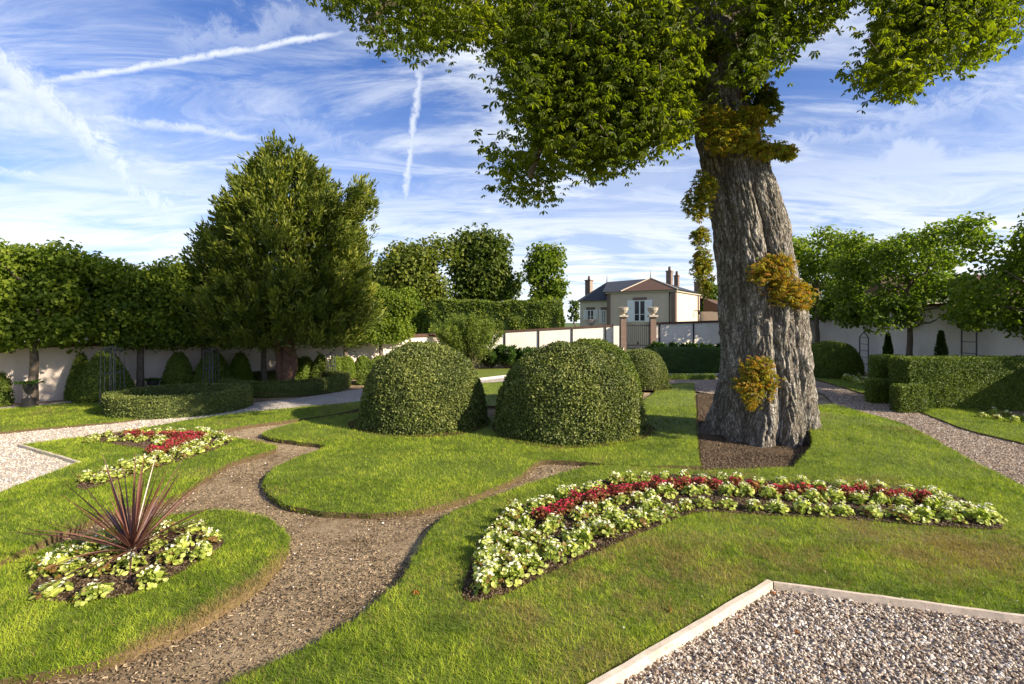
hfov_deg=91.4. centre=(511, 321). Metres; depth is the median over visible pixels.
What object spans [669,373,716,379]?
hedge block
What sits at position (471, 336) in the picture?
shrub
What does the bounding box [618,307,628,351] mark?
gate pillar
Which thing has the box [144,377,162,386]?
garden urn
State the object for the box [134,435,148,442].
begonia
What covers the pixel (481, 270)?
broadleaf tree
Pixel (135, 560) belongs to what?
begonia
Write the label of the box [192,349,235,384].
cone topiary
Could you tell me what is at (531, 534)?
begonia
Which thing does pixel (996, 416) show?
begonia
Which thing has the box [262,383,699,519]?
lawn
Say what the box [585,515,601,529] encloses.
begonia
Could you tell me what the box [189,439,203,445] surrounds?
begonia
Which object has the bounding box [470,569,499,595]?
begonia
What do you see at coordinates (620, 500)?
begonia
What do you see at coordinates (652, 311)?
gate pillar
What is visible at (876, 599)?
edging board
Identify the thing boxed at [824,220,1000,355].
lime tree
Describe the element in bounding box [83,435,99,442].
begonia
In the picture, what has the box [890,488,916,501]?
begonia
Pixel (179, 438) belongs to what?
begonia
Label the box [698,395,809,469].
tree soil
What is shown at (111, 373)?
metal obelisk
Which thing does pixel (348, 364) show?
ball topiary
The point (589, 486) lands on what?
begonia
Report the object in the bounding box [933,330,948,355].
conifer
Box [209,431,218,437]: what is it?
begonia
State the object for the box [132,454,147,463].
begonia
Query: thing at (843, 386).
lawn
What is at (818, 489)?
begonia
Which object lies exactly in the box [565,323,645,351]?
ground
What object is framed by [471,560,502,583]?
begonia
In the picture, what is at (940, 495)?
begonia
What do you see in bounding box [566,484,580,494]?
begonia
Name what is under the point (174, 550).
begonia
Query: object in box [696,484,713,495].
begonia
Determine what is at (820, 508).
begonia
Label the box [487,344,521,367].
laurel shrub
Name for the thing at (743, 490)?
begonia
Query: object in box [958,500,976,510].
begonia
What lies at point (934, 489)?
begonia
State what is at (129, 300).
lime tree
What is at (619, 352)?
boxwood dome
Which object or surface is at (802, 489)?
begonia
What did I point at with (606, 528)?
begonia
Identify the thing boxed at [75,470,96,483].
begonia
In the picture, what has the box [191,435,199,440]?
begonia
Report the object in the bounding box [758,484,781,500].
begonia
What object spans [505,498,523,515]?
begonia
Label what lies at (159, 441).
begonia
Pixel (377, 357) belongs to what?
ball topiary
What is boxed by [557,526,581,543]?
begonia
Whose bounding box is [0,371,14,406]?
ball topiary
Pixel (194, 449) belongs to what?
begonia
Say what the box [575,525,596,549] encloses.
begonia
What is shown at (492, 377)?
kerb stone
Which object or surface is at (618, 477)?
begonia
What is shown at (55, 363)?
garden wall
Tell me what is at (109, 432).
begonia
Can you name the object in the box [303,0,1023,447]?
horse chestnut
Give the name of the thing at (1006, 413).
begonia
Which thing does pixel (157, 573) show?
begonia
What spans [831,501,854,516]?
begonia
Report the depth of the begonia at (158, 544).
4.74 m
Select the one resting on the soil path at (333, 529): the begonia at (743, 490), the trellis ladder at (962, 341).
the trellis ladder at (962, 341)
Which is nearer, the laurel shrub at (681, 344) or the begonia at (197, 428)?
the begonia at (197, 428)
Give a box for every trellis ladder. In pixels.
[859,332,868,369]
[961,323,977,355]
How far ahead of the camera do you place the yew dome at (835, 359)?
19.63 m
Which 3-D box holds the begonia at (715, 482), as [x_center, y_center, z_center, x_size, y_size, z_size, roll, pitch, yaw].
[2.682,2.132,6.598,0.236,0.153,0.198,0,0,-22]
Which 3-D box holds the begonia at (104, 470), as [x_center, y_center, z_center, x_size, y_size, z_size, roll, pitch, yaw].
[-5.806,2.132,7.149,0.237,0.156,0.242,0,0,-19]
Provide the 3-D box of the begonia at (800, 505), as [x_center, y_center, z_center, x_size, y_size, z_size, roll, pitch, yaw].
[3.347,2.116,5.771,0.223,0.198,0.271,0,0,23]
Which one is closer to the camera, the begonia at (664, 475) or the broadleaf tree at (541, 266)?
the begonia at (664, 475)
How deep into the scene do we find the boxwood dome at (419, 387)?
10.08 m
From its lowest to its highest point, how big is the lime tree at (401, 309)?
3.895 m
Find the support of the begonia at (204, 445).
on the bed soil at (145, 448)
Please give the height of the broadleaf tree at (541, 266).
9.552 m
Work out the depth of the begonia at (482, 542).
4.70 m
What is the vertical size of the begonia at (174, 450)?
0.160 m
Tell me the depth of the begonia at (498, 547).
4.59 m
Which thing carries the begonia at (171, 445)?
on the bed soil at (145, 448)
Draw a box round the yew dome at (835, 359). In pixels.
[811,340,864,378]
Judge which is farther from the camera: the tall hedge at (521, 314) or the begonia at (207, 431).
the tall hedge at (521, 314)
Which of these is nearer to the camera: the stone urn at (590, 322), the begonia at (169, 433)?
the begonia at (169, 433)
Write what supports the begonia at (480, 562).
on the bed soil at (535, 576)
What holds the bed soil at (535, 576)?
on the lawn at (520, 598)
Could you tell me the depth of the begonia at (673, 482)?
6.59 m
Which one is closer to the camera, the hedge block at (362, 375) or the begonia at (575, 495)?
the begonia at (575, 495)
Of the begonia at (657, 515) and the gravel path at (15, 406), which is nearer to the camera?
the begonia at (657, 515)
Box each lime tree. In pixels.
[0,237,110,403]
[79,253,205,388]
[142,255,241,359]
[220,278,309,380]
[305,290,378,357]
[363,283,423,355]
[792,224,873,341]
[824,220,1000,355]
[938,209,1023,340]
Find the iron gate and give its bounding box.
[627,322,648,348]
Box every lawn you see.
[0,402,138,433]
[0,510,288,683]
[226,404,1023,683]
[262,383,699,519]
[475,369,509,377]
[815,375,867,394]
[921,408,1023,444]
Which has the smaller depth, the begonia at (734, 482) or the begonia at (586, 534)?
the begonia at (586, 534)
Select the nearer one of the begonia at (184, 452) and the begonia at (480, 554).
the begonia at (480, 554)
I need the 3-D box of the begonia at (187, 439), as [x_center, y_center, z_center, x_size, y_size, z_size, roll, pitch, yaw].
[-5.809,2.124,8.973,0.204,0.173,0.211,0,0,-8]
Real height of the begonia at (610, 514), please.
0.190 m
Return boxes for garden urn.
[14,379,44,407]
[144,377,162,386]
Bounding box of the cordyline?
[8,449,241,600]
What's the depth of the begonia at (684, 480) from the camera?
6.62 m
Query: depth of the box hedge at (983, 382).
12.75 m
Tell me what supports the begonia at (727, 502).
on the bed soil at (535, 576)
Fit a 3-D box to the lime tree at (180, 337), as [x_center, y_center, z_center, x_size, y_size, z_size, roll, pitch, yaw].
[-10.188,0.106,16.351,3.761,4.378,2.822,0,0,-42]
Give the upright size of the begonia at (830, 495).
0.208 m
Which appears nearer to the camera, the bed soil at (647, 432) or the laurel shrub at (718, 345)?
the bed soil at (647, 432)
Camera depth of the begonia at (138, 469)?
7.25 m
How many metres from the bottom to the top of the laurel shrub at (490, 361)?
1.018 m
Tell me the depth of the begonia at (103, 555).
4.59 m
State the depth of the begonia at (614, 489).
6.27 m
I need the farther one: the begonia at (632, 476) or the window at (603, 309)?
the window at (603, 309)
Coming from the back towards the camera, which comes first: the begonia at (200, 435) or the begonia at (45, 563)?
the begonia at (200, 435)
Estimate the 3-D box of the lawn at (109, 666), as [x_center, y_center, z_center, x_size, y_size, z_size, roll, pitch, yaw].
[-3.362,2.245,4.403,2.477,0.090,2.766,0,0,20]
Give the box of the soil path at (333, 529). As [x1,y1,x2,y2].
[9,367,1023,683]
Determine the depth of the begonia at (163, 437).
9.02 m
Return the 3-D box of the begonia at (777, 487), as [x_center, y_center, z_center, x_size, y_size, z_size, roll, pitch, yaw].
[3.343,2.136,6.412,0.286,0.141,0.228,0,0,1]
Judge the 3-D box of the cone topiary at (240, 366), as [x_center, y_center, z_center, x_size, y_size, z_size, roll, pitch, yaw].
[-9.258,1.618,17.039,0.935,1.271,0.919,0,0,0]
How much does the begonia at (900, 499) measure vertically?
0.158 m
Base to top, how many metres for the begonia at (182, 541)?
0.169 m
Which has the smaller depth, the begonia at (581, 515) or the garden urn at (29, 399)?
the begonia at (581, 515)
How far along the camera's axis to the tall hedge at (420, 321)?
33.45 m
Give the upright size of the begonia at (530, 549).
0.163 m
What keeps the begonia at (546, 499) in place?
on the bed soil at (535, 576)
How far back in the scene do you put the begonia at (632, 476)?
6.78 m
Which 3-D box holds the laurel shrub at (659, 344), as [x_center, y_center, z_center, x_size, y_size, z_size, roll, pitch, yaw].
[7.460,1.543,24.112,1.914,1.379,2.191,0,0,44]
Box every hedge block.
[355,368,370,383]
[365,359,375,369]
[651,346,720,372]
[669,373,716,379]
[862,377,889,402]
[888,383,929,412]
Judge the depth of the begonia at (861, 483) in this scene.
6.46 m
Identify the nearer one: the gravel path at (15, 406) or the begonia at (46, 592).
the begonia at (46, 592)
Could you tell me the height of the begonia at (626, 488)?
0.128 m
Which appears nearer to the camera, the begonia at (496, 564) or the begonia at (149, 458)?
the begonia at (496, 564)
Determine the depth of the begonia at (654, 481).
6.54 m
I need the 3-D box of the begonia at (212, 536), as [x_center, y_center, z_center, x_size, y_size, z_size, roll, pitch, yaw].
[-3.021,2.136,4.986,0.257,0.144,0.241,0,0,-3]
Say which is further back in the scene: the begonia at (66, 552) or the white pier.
the white pier
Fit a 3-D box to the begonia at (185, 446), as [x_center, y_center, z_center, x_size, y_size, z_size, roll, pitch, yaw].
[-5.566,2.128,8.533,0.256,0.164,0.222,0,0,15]
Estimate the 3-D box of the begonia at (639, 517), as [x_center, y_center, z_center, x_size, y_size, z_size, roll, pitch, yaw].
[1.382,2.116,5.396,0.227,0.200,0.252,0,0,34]
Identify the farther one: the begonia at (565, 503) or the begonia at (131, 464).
the begonia at (131, 464)
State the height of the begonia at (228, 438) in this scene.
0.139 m
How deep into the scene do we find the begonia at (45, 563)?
4.31 m
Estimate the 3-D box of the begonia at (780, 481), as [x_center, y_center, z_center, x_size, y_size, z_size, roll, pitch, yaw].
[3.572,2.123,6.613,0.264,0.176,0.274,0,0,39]
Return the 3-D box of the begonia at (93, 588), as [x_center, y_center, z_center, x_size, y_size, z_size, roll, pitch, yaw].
[-3.339,2.135,3.984,0.270,0.145,0.273,0,0,45]
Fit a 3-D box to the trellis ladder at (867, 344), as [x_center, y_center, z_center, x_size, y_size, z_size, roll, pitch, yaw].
[16.016,1.298,22.750,0.066,1.805,0.640,0,0,2]
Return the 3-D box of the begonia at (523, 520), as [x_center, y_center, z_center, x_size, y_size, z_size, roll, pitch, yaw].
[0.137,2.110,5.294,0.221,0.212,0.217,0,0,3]
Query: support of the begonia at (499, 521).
on the bed soil at (535, 576)
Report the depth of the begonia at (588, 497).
6.02 m
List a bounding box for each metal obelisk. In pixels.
[99,346,124,405]
[203,347,218,382]
[326,352,335,376]
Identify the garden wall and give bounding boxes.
[0,333,480,403]
[481,325,613,367]
[656,317,813,345]
[814,301,1023,372]
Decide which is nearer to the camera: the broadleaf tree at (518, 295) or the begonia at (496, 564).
the begonia at (496, 564)
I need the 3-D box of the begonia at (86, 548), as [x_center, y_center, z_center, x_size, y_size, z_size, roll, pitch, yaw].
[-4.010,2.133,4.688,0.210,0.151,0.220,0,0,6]
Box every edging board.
[17,444,80,462]
[588,579,772,683]
[773,581,1023,624]
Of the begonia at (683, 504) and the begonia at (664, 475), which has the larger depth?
the begonia at (664, 475)
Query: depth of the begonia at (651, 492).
6.13 m
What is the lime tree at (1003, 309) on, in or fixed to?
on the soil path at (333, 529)
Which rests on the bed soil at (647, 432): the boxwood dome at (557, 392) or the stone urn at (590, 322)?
the boxwood dome at (557, 392)
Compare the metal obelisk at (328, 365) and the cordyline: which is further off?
the metal obelisk at (328, 365)
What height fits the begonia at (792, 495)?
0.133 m
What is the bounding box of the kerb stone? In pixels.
[481,375,505,379]
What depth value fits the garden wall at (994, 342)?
19.53 m
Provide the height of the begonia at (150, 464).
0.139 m
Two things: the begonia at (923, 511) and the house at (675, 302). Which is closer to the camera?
the begonia at (923, 511)
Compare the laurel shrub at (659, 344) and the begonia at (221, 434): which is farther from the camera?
the laurel shrub at (659, 344)
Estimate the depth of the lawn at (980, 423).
10.73 m
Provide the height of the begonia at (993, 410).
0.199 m
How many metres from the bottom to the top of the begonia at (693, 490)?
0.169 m
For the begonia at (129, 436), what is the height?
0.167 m
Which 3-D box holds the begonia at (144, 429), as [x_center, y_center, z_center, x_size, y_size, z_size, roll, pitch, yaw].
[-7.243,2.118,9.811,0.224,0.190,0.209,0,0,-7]
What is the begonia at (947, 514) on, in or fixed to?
on the bed soil at (535, 576)
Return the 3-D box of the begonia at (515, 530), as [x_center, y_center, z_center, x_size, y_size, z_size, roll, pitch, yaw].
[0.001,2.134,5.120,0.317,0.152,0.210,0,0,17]
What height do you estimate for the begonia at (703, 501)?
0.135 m
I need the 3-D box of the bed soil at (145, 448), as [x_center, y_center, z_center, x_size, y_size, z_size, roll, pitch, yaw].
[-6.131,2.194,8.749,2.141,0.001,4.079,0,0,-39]
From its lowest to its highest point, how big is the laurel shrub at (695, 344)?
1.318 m
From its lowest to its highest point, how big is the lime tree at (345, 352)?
3.964 m
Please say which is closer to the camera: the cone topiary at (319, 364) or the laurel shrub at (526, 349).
the cone topiary at (319, 364)
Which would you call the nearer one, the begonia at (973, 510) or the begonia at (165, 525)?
the begonia at (165, 525)
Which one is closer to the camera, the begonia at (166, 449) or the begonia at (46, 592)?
the begonia at (46, 592)
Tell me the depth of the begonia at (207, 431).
9.61 m
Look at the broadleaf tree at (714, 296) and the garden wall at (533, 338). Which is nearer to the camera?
the garden wall at (533, 338)
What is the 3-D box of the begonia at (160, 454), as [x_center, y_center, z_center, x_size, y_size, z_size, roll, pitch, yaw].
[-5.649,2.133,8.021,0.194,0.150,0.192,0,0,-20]
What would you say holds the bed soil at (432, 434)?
on the lawn at (688, 398)
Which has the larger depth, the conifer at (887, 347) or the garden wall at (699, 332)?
the garden wall at (699, 332)
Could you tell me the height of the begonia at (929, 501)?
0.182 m
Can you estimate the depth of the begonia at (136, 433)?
9.48 m
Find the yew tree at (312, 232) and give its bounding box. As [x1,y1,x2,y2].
[173,129,387,379]
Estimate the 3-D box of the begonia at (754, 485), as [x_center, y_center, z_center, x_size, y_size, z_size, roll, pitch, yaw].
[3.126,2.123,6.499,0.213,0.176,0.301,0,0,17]
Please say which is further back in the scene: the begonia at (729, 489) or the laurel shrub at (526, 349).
the laurel shrub at (526, 349)
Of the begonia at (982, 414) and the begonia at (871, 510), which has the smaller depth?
the begonia at (871, 510)
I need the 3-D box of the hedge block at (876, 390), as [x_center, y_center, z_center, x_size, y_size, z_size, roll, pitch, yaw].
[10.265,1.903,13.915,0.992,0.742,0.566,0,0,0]
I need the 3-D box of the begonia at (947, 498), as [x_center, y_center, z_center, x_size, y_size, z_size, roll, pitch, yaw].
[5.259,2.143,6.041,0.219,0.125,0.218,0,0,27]
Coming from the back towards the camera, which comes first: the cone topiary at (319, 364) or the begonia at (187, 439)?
the cone topiary at (319, 364)
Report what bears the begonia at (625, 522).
on the bed soil at (535, 576)
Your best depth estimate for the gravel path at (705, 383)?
10.09 m
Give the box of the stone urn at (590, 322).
[585,319,596,325]
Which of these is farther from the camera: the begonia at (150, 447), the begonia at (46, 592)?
the begonia at (150, 447)
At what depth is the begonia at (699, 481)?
6.61 m
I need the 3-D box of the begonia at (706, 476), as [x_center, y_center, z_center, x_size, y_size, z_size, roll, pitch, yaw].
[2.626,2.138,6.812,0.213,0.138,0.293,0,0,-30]
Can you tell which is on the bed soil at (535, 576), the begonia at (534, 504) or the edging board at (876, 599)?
the begonia at (534, 504)
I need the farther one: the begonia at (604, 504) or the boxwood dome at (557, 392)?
the boxwood dome at (557, 392)
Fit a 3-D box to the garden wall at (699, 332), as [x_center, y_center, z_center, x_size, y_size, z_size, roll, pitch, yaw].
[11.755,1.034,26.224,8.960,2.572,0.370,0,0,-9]
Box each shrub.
[433,311,504,366]
[478,348,505,367]
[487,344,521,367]
[507,346,532,356]
[644,341,677,349]
[673,342,693,346]
[685,341,720,352]
[700,343,720,358]
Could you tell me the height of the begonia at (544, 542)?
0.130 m
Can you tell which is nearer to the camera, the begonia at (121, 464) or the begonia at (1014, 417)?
the begonia at (121, 464)
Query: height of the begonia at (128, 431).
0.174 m
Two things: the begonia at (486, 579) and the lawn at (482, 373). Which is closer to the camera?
the begonia at (486, 579)
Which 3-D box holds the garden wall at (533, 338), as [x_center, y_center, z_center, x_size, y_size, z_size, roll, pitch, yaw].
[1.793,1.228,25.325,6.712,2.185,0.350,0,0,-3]
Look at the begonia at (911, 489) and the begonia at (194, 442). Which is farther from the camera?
the begonia at (194, 442)
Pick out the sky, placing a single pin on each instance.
(120, 120)
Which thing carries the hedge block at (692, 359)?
on the soil path at (333, 529)
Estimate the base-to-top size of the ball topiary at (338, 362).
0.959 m
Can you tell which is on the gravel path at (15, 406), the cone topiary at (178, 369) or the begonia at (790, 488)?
the cone topiary at (178, 369)
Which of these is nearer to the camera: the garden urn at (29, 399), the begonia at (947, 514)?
the begonia at (947, 514)
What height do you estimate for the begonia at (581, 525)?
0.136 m
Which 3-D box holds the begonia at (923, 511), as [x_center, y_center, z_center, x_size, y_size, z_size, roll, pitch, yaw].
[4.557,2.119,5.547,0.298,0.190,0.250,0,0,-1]
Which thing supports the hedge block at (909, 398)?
on the gravel path at (705, 383)
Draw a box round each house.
[577,266,717,347]
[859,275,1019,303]
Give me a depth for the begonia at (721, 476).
6.74 m
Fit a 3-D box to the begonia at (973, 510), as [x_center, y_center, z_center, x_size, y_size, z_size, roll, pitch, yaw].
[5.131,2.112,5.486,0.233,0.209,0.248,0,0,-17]
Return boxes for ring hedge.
[99,382,254,419]
[216,370,350,397]
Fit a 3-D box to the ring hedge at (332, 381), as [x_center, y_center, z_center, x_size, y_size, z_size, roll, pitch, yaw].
[-7.600,2.003,16.798,4.226,0.532,4.040,0,0,0]
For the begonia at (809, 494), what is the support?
on the bed soil at (535, 576)
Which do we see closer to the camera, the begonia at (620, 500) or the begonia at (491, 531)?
the begonia at (491, 531)
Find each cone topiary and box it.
[63,351,88,400]
[70,349,135,402]
[160,351,193,385]
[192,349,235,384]
[230,352,254,380]
[309,353,330,379]
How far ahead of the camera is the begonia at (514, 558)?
4.42 m
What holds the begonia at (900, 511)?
on the bed soil at (535, 576)
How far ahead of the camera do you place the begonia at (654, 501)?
5.82 m
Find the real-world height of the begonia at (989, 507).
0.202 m
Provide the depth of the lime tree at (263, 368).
17.55 m
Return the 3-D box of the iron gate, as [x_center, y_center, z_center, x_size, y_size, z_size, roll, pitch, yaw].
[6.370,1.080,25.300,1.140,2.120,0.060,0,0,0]
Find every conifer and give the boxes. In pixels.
[882,333,893,353]
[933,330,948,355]
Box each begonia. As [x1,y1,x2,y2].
[28,552,64,577]
[28,576,73,601]
[39,544,81,566]
[52,557,94,578]
[70,579,114,606]
[72,541,96,557]
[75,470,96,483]
[80,557,112,576]
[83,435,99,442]
[83,533,114,554]
[85,432,100,438]
[89,545,126,562]
[90,471,111,483]
[96,465,112,474]
[102,429,114,437]
[102,536,125,549]
[104,468,127,477]
[105,435,119,442]
[110,552,147,575]
[112,458,128,468]
[120,433,134,440]
[120,459,141,469]
[122,430,134,435]
[127,465,147,473]
[131,429,144,436]
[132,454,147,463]
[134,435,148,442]
[134,564,168,589]
[139,425,150,433]
[140,532,169,553]
[141,455,157,463]
[143,430,155,437]
[143,459,159,468]
[145,444,156,452]
[145,450,162,457]
[149,445,164,455]
[150,433,160,441]
[150,519,177,536]
[152,438,164,445]
[153,427,161,433]
[154,435,167,442]
[155,450,166,458]
[155,544,188,564]
[158,454,175,462]
[161,444,169,453]
[165,429,177,437]
[166,441,178,448]
[167,446,180,455]
[170,531,193,549]
[171,431,185,436]
[174,434,182,442]
[175,440,184,445]
[175,519,207,535]
[177,442,192,449]
[177,448,192,457]
[182,437,193,443]
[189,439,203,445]
[189,445,205,454]
[189,540,214,561]
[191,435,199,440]
[193,427,203,432]
[194,432,208,438]
[194,442,210,449]
[195,527,222,543]
[200,433,210,442]
[201,429,214,434]
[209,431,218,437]
[210,438,223,447]
[216,431,226,438]
[220,436,233,443]
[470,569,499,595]
[471,546,496,566]
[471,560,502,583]
[472,556,501,572]
[474,536,491,555]
[478,524,502,541]
[478,561,502,577]
[481,539,502,559]
[490,517,514,532]
[490,549,512,566]
[494,530,514,547]
[498,561,529,586]
[500,507,519,523]
[500,521,524,537]
[502,551,527,568]
[503,536,527,556]
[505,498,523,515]
[514,511,534,529]
[518,527,546,541]
[518,541,542,556]
[521,553,548,574]
[522,498,544,513]
[531,505,550,519]
[536,520,555,536]
[537,494,557,504]
[538,535,561,549]
[540,539,568,562]
[542,511,564,528]
[546,503,565,515]
[553,484,570,500]
[555,498,577,512]
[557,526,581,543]
[559,539,586,556]
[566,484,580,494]
[567,489,583,505]
[568,506,589,521]
[571,520,592,535]
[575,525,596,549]
[579,481,600,493]
[581,501,601,515]
[582,490,598,503]
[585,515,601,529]
[586,485,609,499]
[592,480,606,488]
[593,518,621,537]
[597,498,620,513]
[601,506,625,522]
[605,483,624,495]
[606,471,626,484]
[612,493,632,504]
[615,514,637,531]
[618,483,634,493]
[623,470,640,484]
[624,506,645,521]
[629,490,646,502]
[630,507,649,526]
[632,481,652,491]
[637,471,652,481]
[637,499,655,512]
[643,488,657,499]
[646,507,669,522]
[647,495,664,510]
[648,475,663,489]
[655,482,678,498]
[657,471,672,480]
[660,502,680,516]
[664,477,683,489]
[676,469,690,479]
[677,476,694,487]
[677,498,694,510]
[680,482,702,495]
[692,476,710,485]
[692,495,715,508]
[695,474,711,483]
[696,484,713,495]
[707,478,722,489]
[715,471,728,483]
[715,497,737,509]
[716,481,739,496]
[726,474,745,489]
[730,471,747,486]
[734,481,755,497]
[743,499,764,511]
[746,477,760,492]
[752,476,766,486]
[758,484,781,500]
[762,483,784,494]
[763,499,790,514]
[772,476,792,487]
[781,483,799,492]
[782,489,799,500]
[791,495,813,513]
[794,475,810,487]
[794,480,813,495]
[800,488,825,503]
[810,480,826,491]
[812,503,834,517]
[814,485,827,494]
[820,485,847,502]
[830,479,852,492]
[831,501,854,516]
[837,484,856,497]
[846,490,877,505]
[851,478,871,491]
[852,482,870,495]
[857,503,889,518]
[870,479,889,491]
[870,489,890,504]
[871,485,898,501]
[884,504,917,522]
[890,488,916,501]
[891,493,913,506]
[896,484,915,494]
[910,504,940,522]
[912,489,931,502]
[919,485,946,495]
[922,488,943,502]
[922,495,943,511]
[934,506,968,523]
[938,501,970,516]
[939,500,962,512]
[941,494,958,501]
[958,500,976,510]
[965,505,996,525]
[972,510,1008,523]
[976,412,988,416]
[978,502,1002,518]
[988,407,1001,413]
[990,414,1003,419]
[999,410,1012,416]
[1009,415,1019,421]
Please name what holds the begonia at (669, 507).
on the bed soil at (535, 576)
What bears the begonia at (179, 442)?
on the bed soil at (145, 448)
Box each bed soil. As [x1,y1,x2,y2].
[29,530,223,601]
[76,430,231,488]
[348,418,490,436]
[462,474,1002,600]
[492,422,655,447]
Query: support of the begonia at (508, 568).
on the bed soil at (535, 576)
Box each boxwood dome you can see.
[356,340,487,434]
[493,340,647,445]
[574,338,643,397]
[626,348,669,389]
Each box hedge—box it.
[867,353,905,379]
[887,354,1023,410]
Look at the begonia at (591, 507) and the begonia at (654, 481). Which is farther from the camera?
the begonia at (654, 481)
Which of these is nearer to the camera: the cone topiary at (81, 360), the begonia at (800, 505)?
the begonia at (800, 505)
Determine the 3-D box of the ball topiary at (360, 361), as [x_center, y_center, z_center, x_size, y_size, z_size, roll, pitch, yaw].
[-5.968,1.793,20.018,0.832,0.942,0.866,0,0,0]
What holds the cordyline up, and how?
on the bed soil at (67, 596)
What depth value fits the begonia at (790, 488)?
6.36 m
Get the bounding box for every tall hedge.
[409,306,429,333]
[425,298,565,333]
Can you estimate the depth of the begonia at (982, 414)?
11.55 m
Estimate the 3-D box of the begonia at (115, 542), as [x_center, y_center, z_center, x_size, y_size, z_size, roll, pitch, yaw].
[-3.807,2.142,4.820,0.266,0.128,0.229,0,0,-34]
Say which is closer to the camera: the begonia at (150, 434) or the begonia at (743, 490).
the begonia at (743, 490)
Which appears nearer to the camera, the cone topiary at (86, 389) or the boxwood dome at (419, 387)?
the boxwood dome at (419, 387)
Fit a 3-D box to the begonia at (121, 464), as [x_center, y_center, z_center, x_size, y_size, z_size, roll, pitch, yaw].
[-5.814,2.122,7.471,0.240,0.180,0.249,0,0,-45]
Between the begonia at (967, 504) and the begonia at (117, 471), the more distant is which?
the begonia at (117, 471)
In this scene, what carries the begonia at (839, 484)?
on the bed soil at (535, 576)
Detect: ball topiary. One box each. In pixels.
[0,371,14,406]
[295,355,299,380]
[298,356,313,379]
[329,356,344,370]
[340,355,356,378]
[355,355,370,372]
[373,355,381,361]
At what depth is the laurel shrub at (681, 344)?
23.88 m
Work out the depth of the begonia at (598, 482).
6.56 m
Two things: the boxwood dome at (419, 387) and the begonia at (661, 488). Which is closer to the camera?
the begonia at (661, 488)
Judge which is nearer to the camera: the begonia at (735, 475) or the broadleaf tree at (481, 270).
the begonia at (735, 475)
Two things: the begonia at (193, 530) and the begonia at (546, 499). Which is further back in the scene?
the begonia at (546, 499)
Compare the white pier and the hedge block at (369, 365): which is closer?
the hedge block at (369, 365)
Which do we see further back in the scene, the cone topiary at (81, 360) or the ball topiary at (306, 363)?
the ball topiary at (306, 363)
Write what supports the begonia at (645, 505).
on the bed soil at (535, 576)
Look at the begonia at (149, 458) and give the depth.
7.71 m
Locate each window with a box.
[586,307,594,318]
[601,307,606,322]
[633,297,646,321]
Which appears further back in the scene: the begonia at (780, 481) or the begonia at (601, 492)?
the begonia at (780, 481)
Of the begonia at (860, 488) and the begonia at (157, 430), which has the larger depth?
the begonia at (157, 430)
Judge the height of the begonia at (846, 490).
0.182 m
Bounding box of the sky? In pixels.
[0,0,1023,322]
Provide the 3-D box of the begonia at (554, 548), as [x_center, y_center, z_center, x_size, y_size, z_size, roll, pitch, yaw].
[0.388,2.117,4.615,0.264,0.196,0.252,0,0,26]
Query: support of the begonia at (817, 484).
on the bed soil at (535, 576)
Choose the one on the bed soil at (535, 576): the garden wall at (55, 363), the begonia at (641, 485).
the begonia at (641, 485)
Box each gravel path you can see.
[0,368,478,408]
[0,373,718,491]
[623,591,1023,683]
[669,377,1023,483]
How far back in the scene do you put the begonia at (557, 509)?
5.65 m
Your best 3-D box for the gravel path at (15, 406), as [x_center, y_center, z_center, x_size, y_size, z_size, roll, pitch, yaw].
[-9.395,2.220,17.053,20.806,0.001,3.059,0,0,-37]
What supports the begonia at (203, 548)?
on the bed soil at (67, 596)
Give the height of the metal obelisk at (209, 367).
1.445 m
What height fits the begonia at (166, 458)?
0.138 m
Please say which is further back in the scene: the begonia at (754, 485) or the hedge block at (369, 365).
the hedge block at (369, 365)
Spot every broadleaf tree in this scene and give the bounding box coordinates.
[368,232,463,306]
[441,222,524,301]
[502,271,523,300]
[520,241,571,300]
[567,299,579,326]
[700,263,717,311]
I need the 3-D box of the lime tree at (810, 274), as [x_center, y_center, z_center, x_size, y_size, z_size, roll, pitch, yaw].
[14.879,-1.051,24.455,5.089,6.742,6.026,0,0,-30]
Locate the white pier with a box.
[613,326,618,346]
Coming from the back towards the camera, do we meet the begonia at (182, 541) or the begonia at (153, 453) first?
the begonia at (153, 453)
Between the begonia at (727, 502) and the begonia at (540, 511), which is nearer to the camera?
the begonia at (540, 511)
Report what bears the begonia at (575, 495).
on the bed soil at (535, 576)
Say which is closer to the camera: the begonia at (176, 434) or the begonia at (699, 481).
the begonia at (699, 481)
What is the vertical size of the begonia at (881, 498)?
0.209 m
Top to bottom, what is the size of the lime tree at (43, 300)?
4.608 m
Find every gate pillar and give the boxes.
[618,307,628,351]
[647,307,658,344]
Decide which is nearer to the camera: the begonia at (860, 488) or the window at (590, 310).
the begonia at (860, 488)

